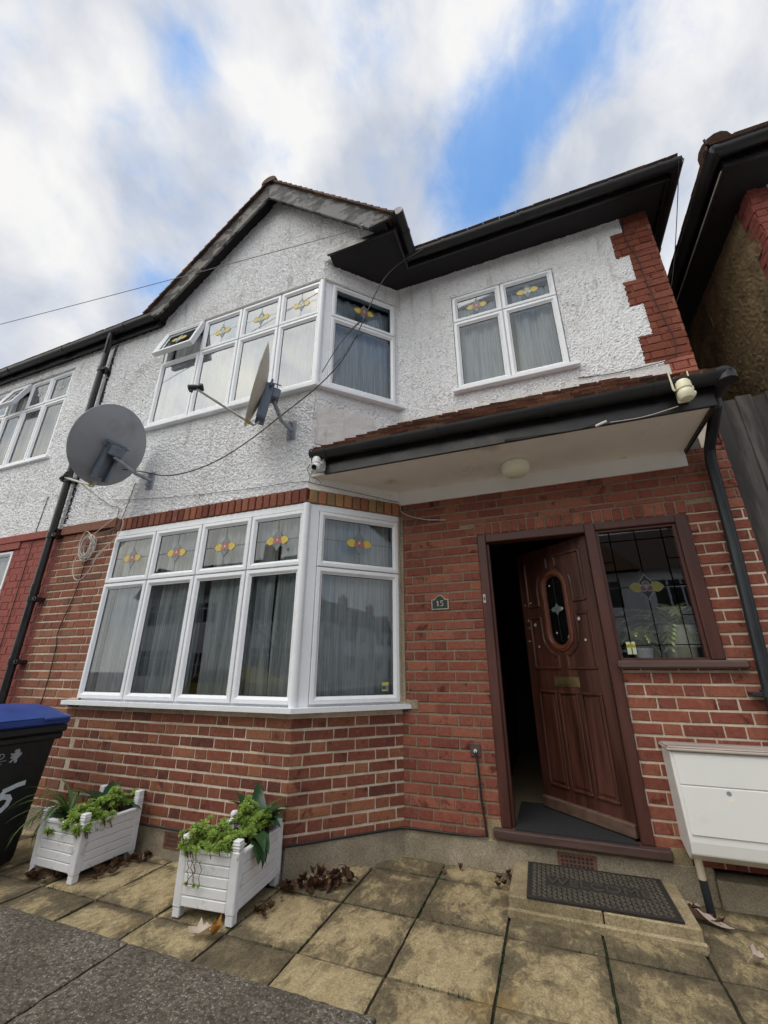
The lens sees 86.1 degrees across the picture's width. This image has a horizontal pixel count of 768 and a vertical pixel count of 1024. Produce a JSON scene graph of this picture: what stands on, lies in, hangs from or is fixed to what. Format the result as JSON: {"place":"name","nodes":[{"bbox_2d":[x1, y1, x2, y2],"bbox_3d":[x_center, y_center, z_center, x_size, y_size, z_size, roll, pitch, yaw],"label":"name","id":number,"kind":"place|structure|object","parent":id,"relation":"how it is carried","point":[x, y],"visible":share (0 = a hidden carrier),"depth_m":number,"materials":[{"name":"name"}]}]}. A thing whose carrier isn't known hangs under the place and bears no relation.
{"place":"outdoors","nodes":[
{"label":"outdoors","id":0,"kind":"place"},
{"bbox_2d":[0,830,767,1023],"bbox_3d":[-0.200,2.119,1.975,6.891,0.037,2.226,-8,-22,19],"label":"patio paving","id":1,"kind":"structure","parent":0,"point":[351,953],"depth_m":2.00,"materials":[{"name":"beige stone"}]},
{"bbox_2d":[0,703,70,864],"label":"wheelie bin","id":2,"kind":"object","parent":1,"relation":"on","point":[30,733],"visible":0.99,"depth_m":2.91,"materials":[{"name":"black plastic"}]},
{"bbox_2d":[39,872,46,880],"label":"fallen leaf","id":3,"kind":"object","parent":1,"relation":"on","point":[43,874],"visible":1,"depth_m":2.62,"materials":[{"name":"brown plant"}]},
{"bbox_2d":[29,784,144,884],"bbox_3d":[-2.072,2.236,2.897,0.452,0.415,0.462,-8,-22,19],"label":"planter","id":4,"kind":"object","parent":1,"relation":"on","point":[64,851],"visible":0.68,"depth_m":2.73,"materials":[{"name":"wood"}]},
{"bbox_2d":[5,779,83,847],"bbox_3d":[-2.387,2.141,2.869,0.395,0.410,0.633,1,-21,-2],"label":"leafy plant","id":5,"kind":"object","parent":4,"relation":"in","point":[65,807],"visible":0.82,"depth_m":2.87,"materials":[{"name":"green plant"}]},
{"bbox_2d":[42,786,138,838],"bbox_3d":[-1.980,2.078,2.828,0.384,0.292,0.574,-28,-34,51],"label":"succulent","id":6,"kind":"object","parent":4,"relation":"in","point":[114,798],"visible":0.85,"depth_m":2.79,"materials":[{"name":"green plant"}]},
{"bbox_2d":[68,780,147,814],"bbox_3d":[-2.035,2.093,3.018,0.552,0.188,0.495,-1,-21,2],"label":"leafy plant","id":7,"kind":"object","parent":4,"relation":"in","point":[95,794],"visible":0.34,"depth_m":3.09,"materials":[{"name":"green plant"}]},
{"bbox_2d":[93,864,100,872],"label":"fallen leaf","id":8,"kind":"object","parent":1,"relation":"on","point":[96,868],"visible":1,"depth_m":2.70,"materials":[{"name":"brown plant"}]},
{"bbox_2d":[97,867,107,876],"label":"fallen leaf","id":9,"kind":"object","parent":1,"relation":"on","point":[102,872],"visible":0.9,"depth_m":2.67,"materials":[{"name":"brown plant"}]},
{"bbox_2d":[108,868,118,873],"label":"fallen leaf","id":10,"kind":"object","parent":1,"relation":"on","point":[113,870],"visible":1,"depth_m":2.71,"materials":[{"name":"brown plant"}]},
{"bbox_2d":[109,860,119,867],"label":"fallen leaf","id":11,"kind":"object","parent":1,"relation":"on","point":[112,864],"visible":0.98,"depth_m":2.76,"materials":[{"name":"brown plant"}]},
{"bbox_2d":[124,853,131,861],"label":"fallen leaf","id":12,"kind":"object","parent":1,"relation":"on","point":[127,858],"visible":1,"depth_m":2.85,"materials":[{"name":"brown plant"}]},
{"bbox_2d":[181,917,210,935],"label":"fallen leaf","id":13,"kind":"object","parent":1,"relation":"on","point":[200,929],"visible":1,"depth_m":2.08,"materials":[{"name":"beige plant"}]},
{"bbox_2d":[211,914,221,934],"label":"fallen leaf","id":14,"kind":"object","parent":1,"relation":"on","point":[216,926],"visible":1,"depth_m":2.06,"materials":[{"name":"orange plant"}]},
{"bbox_2d":[172,810,282,927],"bbox_3d":[-0.911,2.100,2.477,0.401,0.370,0.516,-6,-22,15],"label":"planter","id":15,"kind":"object","parent":1,"relation":"on","point":[235,881],"visible":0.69,"depth_m":2.27,"materials":[{"name":"wood"}]},
{"bbox_2d":[183,859,201,889],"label":"trailing stem","id":16,"kind":"object","parent":15,"relation":"hanging from","point":[192,886],"visible":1,"depth_m":2.26,"materials":[{"name":"green plant"}]},
{"bbox_2d":[177,794,274,860],"bbox_3d":[-0.937,1.901,2.472,0.399,0.286,0.558,-8,-22,19],"label":"succulent","id":17,"kind":"object","parent":15,"relation":"in","point":[214,840],"visible":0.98,"depth_m":2.39,"materials":[{"name":"green plant"}]},
{"bbox_2d":[227,782,289,862],"bbox_3d":[-0.817,1.948,2.607,0.477,0.306,0.496,18,-27,-39],"label":"leafy plant","id":18,"kind":"object","parent":15,"relation":"in","point":[258,796],"visible":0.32,"depth_m":2.69,"materials":[{"name":"green plant"}]},
{"bbox_2d":[249,831,269,867],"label":"leafy plant","id":19,"kind":"object","parent":15,"relation":"in","point":[260,842],"visible":0.91,"depth_m":2.36,"materials":[{"name":"green plant"}]},
{"bbox_2d":[260,906,266,917],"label":"fallen leaf","id":20,"kind":"object","parent":1,"relation":"on","point":[264,913],"visible":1,"depth_m":2.24,"materials":[{"name":"brown plant"}]},
{"bbox_2d":[268,899,275,908],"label":"fallen leaf","id":21,"kind":"object","parent":1,"relation":"on","point":[272,903],"visible":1,"depth_m":2.30,"materials":[{"name":"brown plant"}]},
{"bbox_2d":[290,879,296,890],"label":"fallen leaf","id":22,"kind":"object","parent":1,"relation":"on","point":[293,882],"visible":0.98,"depth_m":2.51,"materials":[{"name":"brown plant"}]},
{"bbox_2d":[306,877,313,892],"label":"fallen leaf","id":23,"kind":"object","parent":1,"relation":"on","point":[310,888],"visible":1,"depth_m":2.50,"materials":[{"name":"brown plant"}]},
{"bbox_2d":[319,877,327,888],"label":"fallen leaf","id":24,"kind":"object","parent":1,"relation":"on","point":[324,884],"visible":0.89,"depth_m":2.53,"materials":[{"name":"brown plant"}]},
{"bbox_2d":[326,875,331,892],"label":"fallen leaf","id":25,"kind":"object","parent":1,"relation":"on","point":[328,886],"visible":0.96,"depth_m":2.51,"materials":[{"name":"brown plant"}]},
{"bbox_2d":[48,867,738,1023],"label":"moss","id":26,"kind":"object","parent":1,"relation":"on","point":[501,968],"visible":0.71,"depth_m":2.13,"materials":[{"name":"green plant"}]},
{"bbox_2d":[507,860,709,956],"bbox_3d":[1.209,2.217,2.346,0.935,0.098,0.526,-8,-22,19],"label":"door step","id":27,"kind":"object","parent":1,"relation":"on","point":[688,935],"depth_m":2.14,"materials":[{"name":"stone"}]},
{"bbox_2d":[526,861,684,923],"bbox_3d":[1.219,2.163,2.362,0.762,0.013,0.489,-8,-22,19],"label":"doormat","id":28,"kind":"object","parent":27,"relation":"on","point":[639,896],"visible":1,"depth_m":2.33,"materials":[{"name":"rubber"}]},
{"bbox_2d":[687,903,699,909],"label":"fallen leaf","id":29,"kind":"object","parent":1,"relation":"on","point":[693,904],"visible":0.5,"depth_m":2.29,"materials":[{"name":"brown plant"}]},
{"bbox_2d":[685,900,703,906],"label":"fallen leaf","id":30,"kind":"object","parent":1,"relation":"on","point":[696,904],"visible":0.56,"depth_m":2.30,"materials":[{"name":"beige plant"}]},
{"bbox_2d":[689,906,705,920],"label":"fallen leaf","id":31,"kind":"object","parent":1,"relation":"on","point":[694,911],"visible":0.92,"depth_m":2.22,"materials":[{"name":"brown plant"}]},
{"bbox_2d":[697,908,734,928],"bbox_3d":[1.726,2.150,2.175,0.046,0.027,0.222,5,-15,-29],"label":"fallen leaf","id":32,"kind":"object","parent":1,"relation":"on","point":[709,917],"visible":0.9,"depth_m":2.17,"materials":[{"name":"beige plant"}]},
{"bbox_2d":[709,916,724,925],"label":"fallen leaf","id":33,"kind":"object","parent":32,"relation":"on","point":[718,919],"visible":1,"depth_m":2.16,"materials":[{"name":"brown plant"}]},
{"bbox_2d":[718,391,767,573],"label":"wooden fence","id":34,"kind":"object","parent":1,"relation":"on","point":[743,429],"visible":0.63,"depth_m":3.13,"materials":[{"name":"grey wood"}]},
{"bbox_2d":[747,942,766,961],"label":"fallen leaf","id":35,"kind":"object","parent":1,"relation":"on","point":[757,956],"visible":1,"depth_m":1.89,"materials":[{"name":"beige plant"}]},
{"label":"fallen leaf","id":36,"kind":"object","parent":1,"relation":"on","visible":0},
{"bbox_2d":[308,866,325,879],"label":"fallen leaf","id":37,"kind":"object","parent":36,"relation":"on","point":[315,872],"visible":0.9,"depth_m":2.57,"materials":[{"name":"brown plant"}]},
{"bbox_2d":[314,863,325,873],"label":"fallen leaf","id":38,"kind":"object","parent":36,"relation":"on","point":[322,869],"visible":0.96,"depth_m":2.58,"materials":[{"name":"brown plant"}]},
{"label":"fallen leaf","id":39,"kind":"object","parent":1,"relation":"on","visible":0},
{"bbox_2d":[296,870,307,881],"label":"fallen leaf","id":40,"kind":"object","parent":39,"relation":"on","point":[303,876],"visible":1,"depth_m":2.53,"materials":[{"name":"brown plant"}]},
{"bbox_2d":[0,0,767,368],"label":"sky","id":41,"kind":"structure","parent":0,"point":[132,132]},
{"bbox_2d":[667,121,767,400],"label":"detached house","id":42,"kind":"structure","parent":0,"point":[719,287],"depth_m":3.85,"materials":[{"name":"paint"}]},
{"bbox_2d":[712,868,767,877],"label":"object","id":43,"kind":"structure","parent":0,"point":[742,873],"depth_m":3.06,"materials":[{"name":"black"}]},
{"bbox_2d":[0,329,113,703],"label":"terraced house","id":44,"kind":"structure","parent":43,"relation":"on","point":[30,483],"depth_m":5.30,"materials":[{"name":"paint"}]},
{"bbox_2d":[0,561,8,585],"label":"net curtain","id":45,"kind":"object","parent":44,"relation":"hanging from","point":[3,565],"visible":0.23,"depth_m":5.02,"materials":[{"name":"white fabric"}]},
{"bbox_2d":[0,551,13,592],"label":"lower window frame","id":46,"kind":"structure","parent":44,"relation":"in","point":[6,554],"depth_m":4.85,"materials":[{"name":"white plastic"}]},
{"bbox_2d":[0,497,48,646],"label":"cable","id":47,"kind":"object","parent":44,"relation":"attached to","point":[22,576],"visible":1,"depth_m":4.61,"materials":[{"name":"black plastic"}]},
{"bbox_2d":[0,382,69,464],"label":"net curtain","id":48,"kind":"object","parent":44,"relation":"hanging from","point":[43,445],"visible":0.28,"depth_m":5.90,"materials":[{"name":"white fabric"}]},
{"bbox_2d":[0,370,74,466],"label":"upper window frame","id":49,"kind":"structure","parent":44,"relation":"in","point":[50,401],"depth_m":5.87,"materials":[{"name":"white plastic"}]},
{"bbox_2d":[0,905,375,1023],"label":"pavement","id":50,"kind":"structure","parent":43,"relation":"on","point":[53,972],"depth_m":1.05,"materials":[{"name":"grey asphalt"}]},
{"bbox_2d":[0,153,767,916],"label":"brick house","id":51,"kind":"structure","parent":43,"relation":"on","point":[524,671],"depth_m":3.50,"materials":[{"name":"brick"}]},
{"bbox_2d":[40,558,86,703],"bbox_3d":[-3.198,1.143,4.106,0.141,1.522,0.010,-7,-22,18],"label":"cable","id":52,"kind":"object","parent":51,"relation":"attached to","point":[58,632],"visible":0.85,"depth_m":4.10,"materials":[{"name":"black plastic"}]},
{"bbox_2d":[72,516,123,580],"bbox_3d":[-2.981,0.377,4.268,0.628,0.649,0.063,-8,-22,19],"label":"cable coil","id":53,"kind":"object","parent":51,"relation":"hanging from","point":[92,545],"visible":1,"depth_m":4.30,"materials":[{"name":"white plastic"}]},
{"bbox_2d":[82,484,118,542],"bbox_3d":[-3.195,-0.018,4.543,0.781,0.807,0.009,-8,-22,19],"label":"cable","id":54,"kind":"object","parent":51,"relation":"attached to","point":[108,504],"visible":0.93,"depth_m":4.45,"materials":[{"name":"white plastic"}]},
{"bbox_2d":[59,404,155,489],"bbox_3d":[-2.927,-0.656,4.161,0.991,0.847,0.662,1,-21,-2],"label":"satellite dish","id":55,"kind":"object","parent":51,"relation":"attached to","point":[105,444],"visible":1,"depth_m":4.08,"materials":[{"name":"silver metal"}]},
{"bbox_2d":[101,483,135,533],"bbox_3d":[-2.840,-0.045,4.399,0.306,0.555,0.016,-6,-22,14],"label":"cable","id":56,"kind":"object","parent":51,"relation":"attached to","point":[124,511],"visible":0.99,"depth_m":4.37,"materials":[{"name":"grey plastic"}]},
{"bbox_2d":[77,510,302,706],"bbox_3d":[-1.717,0.848,3.654,2.272,1.548,0.082,-8,-22,19],"label":"bay window frame","id":57,"kind":"structure","parent":51,"relation":"in","point":[249,569],"depth_m":3.63,"materials":[{"name":"white plastic"}]},
{"bbox_2d":[95,518,299,695],"bbox_3d":[-1.694,0.861,3.731,2.160,1.540,0.080,-8,-22,19],"label":"net curtain","id":58,"kind":"object","parent":51,"relation":"hanging from","point":[156,671],"visible":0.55,"depth_m":3.65,"materials":[{"name":"white fabric"}]},
{"bbox_2d":[147,282,319,424],"bbox_3d":[-1.712,-1.761,4.562,2.207,1.370,0.230,-8,-22,19],"label":"upper bay window frame","id":59,"kind":"structure","parent":51,"relation":"in","point":[184,337],"depth_m":4.67,"materials":[{"name":"white plastic"}]},
{"bbox_2d":[161,296,317,419],"bbox_3d":[-1.671,-1.697,4.701,2.114,1.310,0.077,-8,-22,19],"label":"net curtain","id":60,"kind":"object","parent":51,"relation":"hanging from","point":[297,358],"visible":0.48,"depth_m":4.67,"materials":[{"name":"white fabric"}]},
{"bbox_2d":[187,342,296,440],"bbox_3d":[-1.208,-1.109,3.713,0.653,0.820,0.792,-8,-22,19],"label":"satellite dish","id":61,"kind":"object","parent":51,"relation":"attached to","point":[264,394],"visible":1,"depth_m":3.54,"materials":[{"name":"silver metal"}]},
{"bbox_2d":[120,481,398,502],"bbox_3d":[-1.458,-0.196,3.991,3.164,0.246,0.489,-3,-21,9],"label":"cable","id":62,"kind":"object","parent":51,"relation":"attached to","point":[263,486],"visible":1,"depth_m":3.85,"materials":[{"name":"grey plastic"}]},
{"bbox_2d":[56,751,487,849],"bbox_3d":[-1.071,2.044,3.033,3.568,0.531,0.504,-3,-21,8],"label":"cable","id":63,"kind":"object","parent":51,"relation":"attached to","point":[355,835],"visible":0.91,"depth_m":2.90,"materials":[{"name":"plastic"}]},
{"bbox_2d":[123,249,422,475],"bbox_3d":[-1.195,-1.605,4.253,3.278,2.449,0.228,-5,-21,12],"label":"cable","id":64,"kind":"object","parent":51,"relation":"attached to","point":[298,401],"visible":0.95,"depth_m":3.95,"materials":[{"name":"black plastic"}]},
{"bbox_2d":[310,450,325,471],"bbox_3d":[-0.568,-0.439,3.570,0.147,0.211,0.094,20,-28,-41],"label":"security camera","id":65,"kind":"object","parent":51,"relation":"attached to","point":[318,465],"visible":0.98,"depth_m":3.52,"materials":[{"name":"white plastic"}]},
{"bbox_2d":[322,318,363,371],"bbox_3d":[-0.389,-1.674,4.016,0.405,0.723,0.084,2,-21,-4],"label":"cable","id":66,"kind":"object","parent":51,"relation":"attached to","point":[352,328],"visible":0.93,"depth_m":4.01,"materials":[{"name":"black plastic"}]},
{"bbox_2d":[316,519,390,695],"bbox_3d":[-0.260,0.786,3.536,0.718,1.540,0.037,9,-23,-23],"label":"net curtain","id":67,"kind":"object","parent":51,"relation":"hanging from","point":[354,656],"visible":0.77,"depth_m":3.50,"materials":[{"name":"white fabric"}]},
{"bbox_2d":[308,511,399,706],"bbox_3d":[-0.226,0.776,3.464,0.756,1.548,0.082,9,-23,-23],"label":"canted window frame","id":68,"kind":"structure","parent":51,"relation":"in","point":[323,567],"depth_m":3.46,"materials":[{"name":"white plastic"}]},
{"bbox_2d":[333,298,387,397],"bbox_3d":[-0.269,-1.760,4.506,0.705,1.290,0.043,9,-23,-23],"label":"net curtain","id":69,"kind":"object","parent":51,"relation":"hanging from","point":[363,366],"visible":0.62,"depth_m":4.49,"materials":[{"name":"white fabric"}]},
{"bbox_2d":[327,284,395,402],"bbox_3d":[-0.231,-1.805,4.445,0.756,1.370,0.082,9,-23,-23],"label":"upper canted window frame","id":70,"kind":"structure","parent":51,"relation":"in","point":[336,320],"depth_m":4.49,"materials":[{"name":"white plastic"}]},
{"bbox_2d":[382,682,388,690],"bbox_3d":[0.010,1.409,3.317,0.062,0.070,0.003,9,-23,-23],"label":"window sticker","id":71,"kind":"object","parent":51,"relation":"attached to","point":[385,686],"depth_m":3.32,"materials":[{"name":"yellow paper"}]},
{"bbox_2d":[399,508,416,533],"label":"cable","id":72,"kind":"object","parent":51,"relation":"attached to","point":[415,522],"visible":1,"depth_m":3.83,"materials":[{"name":"plastic"}]},
{"bbox_2d":[400,504,430,519],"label":"cable","id":73,"kind":"object","parent":51,"relation":"attached to","point":[411,516],"visible":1,"depth_m":3.83,"materials":[{"name":"grey plastic"}]},
{"bbox_2d":[431,595,448,609],"bbox_3d":[0.475,0.766,3.486,0.144,0.119,0.016,-8,-22,19],"label":"number plaque","id":74,"kind":"object","parent":51,"relation":"attached to","point":[439,602],"visible":1,"depth_m":3.48,"materials":[{"name":"stone"}]},
{"bbox_2d":[470,743,480,756],"bbox_3d":[0.673,1.755,3.026,0.075,0.085,0.034,-8,-22,19],"label":"cable plate","id":75,"kind":"object","parent":51,"relation":"attached to","point":[474,747],"visible":0.99,"depth_m":3.03,"materials":[{"name":"grey plastic"}]},
{"bbox_2d":[458,299,504,383],"bbox_3d":[1.022,-1.752,4.346,0.440,1.140,0.050,-8,-22,19],"label":"net curtain","id":76,"kind":"object","parent":51,"relation":"hanging from","point":[482,358],"visible":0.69,"depth_m":4.33,"materials":[{"name":"white fabric"}]},
{"bbox_2d":[452,269,569,386],"bbox_3d":[1.246,-1.852,4.203,1.040,1.215,0.082,-8,-22,19],"label":"window frame","id":77,"kind":"structure","parent":51,"relation":"in","point":[503,311],"depth_m":4.23,"materials":[{"name":"white plastic"}]},
{"bbox_2d":[501,457,529,478],"bbox_3d":[1.087,-0.347,3.392,0.230,0.115,0.230,-8,-22,19],"label":"ceiling light","id":78,"kind":"object","parent":51,"relation":"attached to","point":[515,467],"visible":1,"depth_m":3.32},
{"bbox_2d":[511,284,561,370],"bbox_3d":[1.544,-1.819,4.168,0.398,1.140,0.089,-8,-22,19],"label":"net curtain","id":79,"kind":"object","parent":51,"relation":"hanging from","point":[538,342],"visible":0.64,"depth_m":4.15,"materials":[{"name":"white fabric"}]},
{"bbox_2d":[504,423,604,439],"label":"cable","id":80,"kind":"object","parent":51,"relation":"attached to","point":[551,433],"visible":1,"depth_m":2.94,"materials":[{"name":"black plastic"}]},
{"bbox_2d":[595,420,606,426],"bbox_3d":[1.493,-0.608,2.826,0.075,0.037,0.018,-9,-23,23],"label":"plug connector","id":81,"kind":"object","parent":80,"relation":"hanging from","point":[599,424],"visible":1,"depth_m":2.82,"materials":[{"name":"white plastic"}]},
{"bbox_2d":[515,801,638,845],"bbox_3d":[1.343,2.202,2.933,0.730,0.010,0.665,-8,-22,19],"label":"door mat","id":82,"kind":"object","parent":51,"relation":"in","point":[538,818],"depth_m":2.81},
{"bbox_2d":[516,535,639,839],"bbox_3d":[1.442,1.246,3.265,0.070,2.008,0.767,10,-23,-24],"label":"front door","id":83,"kind":"structure","parent":51,"relation":"in","point":[585,777],"depth_m":3.18,"materials":[{"name":"brown wood"}]},
{"bbox_2d":[578,219,676,377],"bbox_3d":[2.118,-2.068,3.887,0.787,1.797,0.013,-8,-22,20],"label":"cable","id":84,"kind":"object","parent":51,"relation":"attached to","point":[659,310],"visible":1,"depth_m":3.64,"materials":[{"name":"plastic"}]},
{"bbox_2d":[626,642,636,653],"bbox_3d":[1.770,0.972,2.935,0.062,0.085,0.004,-8,-22,19],"label":"window sticker","id":85,"kind":"object","parent":51,"relation":"attached to","point":[630,646],"depth_m":2.94,"materials":[{"name":"yellow paper"}]},
{"bbox_2d":[633,648,653,657],"bbox_3d":[1.879,1.031,2.975,0.140,0.085,0.140,-8,-22,19],"label":"plant pot","id":86,"kind":"object","parent":51,"relation":"on","point":[645,652],"visible":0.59,"depth_m":2.93,"materials":[{"name":"grey ceramic"}]},
{"bbox_2d":[619,626,673,657],"bbox_3d":[1.883,0.971,2.996,0.650,0.253,0.242,-8,-22,19],"label":"palm plant","id":87,"kind":"object","parent":86,"relation":"in","point":[637,633],"visible":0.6,"depth_m":2.98,"materials":[{"name":"green plant"}]},
{"bbox_2d":[610,406,678,422],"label":"cable","id":88,"kind":"object","parent":51,"relation":"attached to","point":[645,416],"visible":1,"depth_m":2.74,"materials":[{"name":"plastic"}]},
{"bbox_2d":[671,161,678,285],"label":"cable","id":89,"kind":"object","parent":51,"relation":"attached to","point":[676,222],"visible":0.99,"depth_m":3.78,"materials":[{"name":"black plastic"}]},
{"bbox_2d":[659,625,698,657],"bbox_3d":[2.123,0.939,2.946,0.210,0.235,0.210,-8,-22,19],"label":"plant pot","id":90,"kind":"object","parent":51,"relation":"on","point":[682,651],"visible":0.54,"depth_m":2.88,"materials":[{"name":"grey ceramic"}]},
{"bbox_2d":[615,602,700,651],"bbox_3d":[2.082,0.850,2.980,0.874,0.356,0.324,-8,-22,19],"label":"palm plant","id":91,"kind":"object","parent":90,"relation":"in","point":[664,620],"visible":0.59,"depth_m":2.97,"materials":[{"name":"green plant"}]},
{"bbox_2d":[667,371,696,403],"bbox_3d":[1.944,-0.810,2.665,0.111,0.233,0.154,-20,-28,41],"label":"security camera","id":92,"kind":"object","parent":51,"relation":"attached to","point":[685,391],"visible":0.99,"depth_m":2.61,"materials":[{"name":"white plastic"}]},
{"bbox_2d":[658,741,767,917],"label":"meter box","id":93,"kind":"object","parent":51,"relation":"attached to","point":[719,793],"visible":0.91,"depth_m":2.32,"materials":[{"name":"white plastic"}]},
{"bbox_2d":[680,785,767,843],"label":"cabinet door","id":94,"kind":"structure","parent":93,"relation":"in","point":[734,814],"depth_m":2.29,"materials":[{"name":"white plastic"}]},
{"bbox_3d":[-0.229,-2.964,4.270,0.058,0.062,0.049,-8,-22,19],"label":"wire hook","id":95,"kind":"object","parent":51,"relation":"attached to","visible":0},
{"bbox_2d":[0,228,360,324],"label":"telephone wire","id":96,"kind":"object","parent":95,"relation":"attached to","point":[186,275],"visible":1,"depth_m":4.61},
{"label":"fallen leaf","id":97,"kind":"object","parent":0,"visible":0},
{"bbox_2d":[311,874,320,885],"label":"fallen leaf","id":98,"kind":"object","parent":97,"relation":"on","point":[316,881],"visible":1,"depth_m":2.51,"materials":[{"name":"brown plant"}]},
{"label":"fallen leaf","id":99,"kind":"object","parent":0,"visible":0},
{"bbox_2d":[337,870,344,878],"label":"fallen leaf","id":100,"kind":"object","parent":99,"relation":"on","point":[342,873],"visible":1,"depth_m":2.56,"materials":[{"name":"brown plant"}]},
{"label":"fallen leaf","id":101,"kind":"object","parent":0,"visible":0},
{"bbox_2d":[341,867,354,882],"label":"fallen leaf","id":102,"kind":"object","parent":101,"relation":"on","point":[347,871],"visible":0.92,"depth_m":2.59,"materials":[{"name":"brown plant"}]},
{"label":"fallen leaf","id":103,"kind":"object","parent":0,"visible":0},
{"bbox_2d":[143,848,149,856],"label":"fallen leaf","id":104,"kind":"object","parent":103,"relation":"on","point":[146,852],"visible":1,"depth_m":2.91,"materials":[{"name":"brown plant"}]}
]}

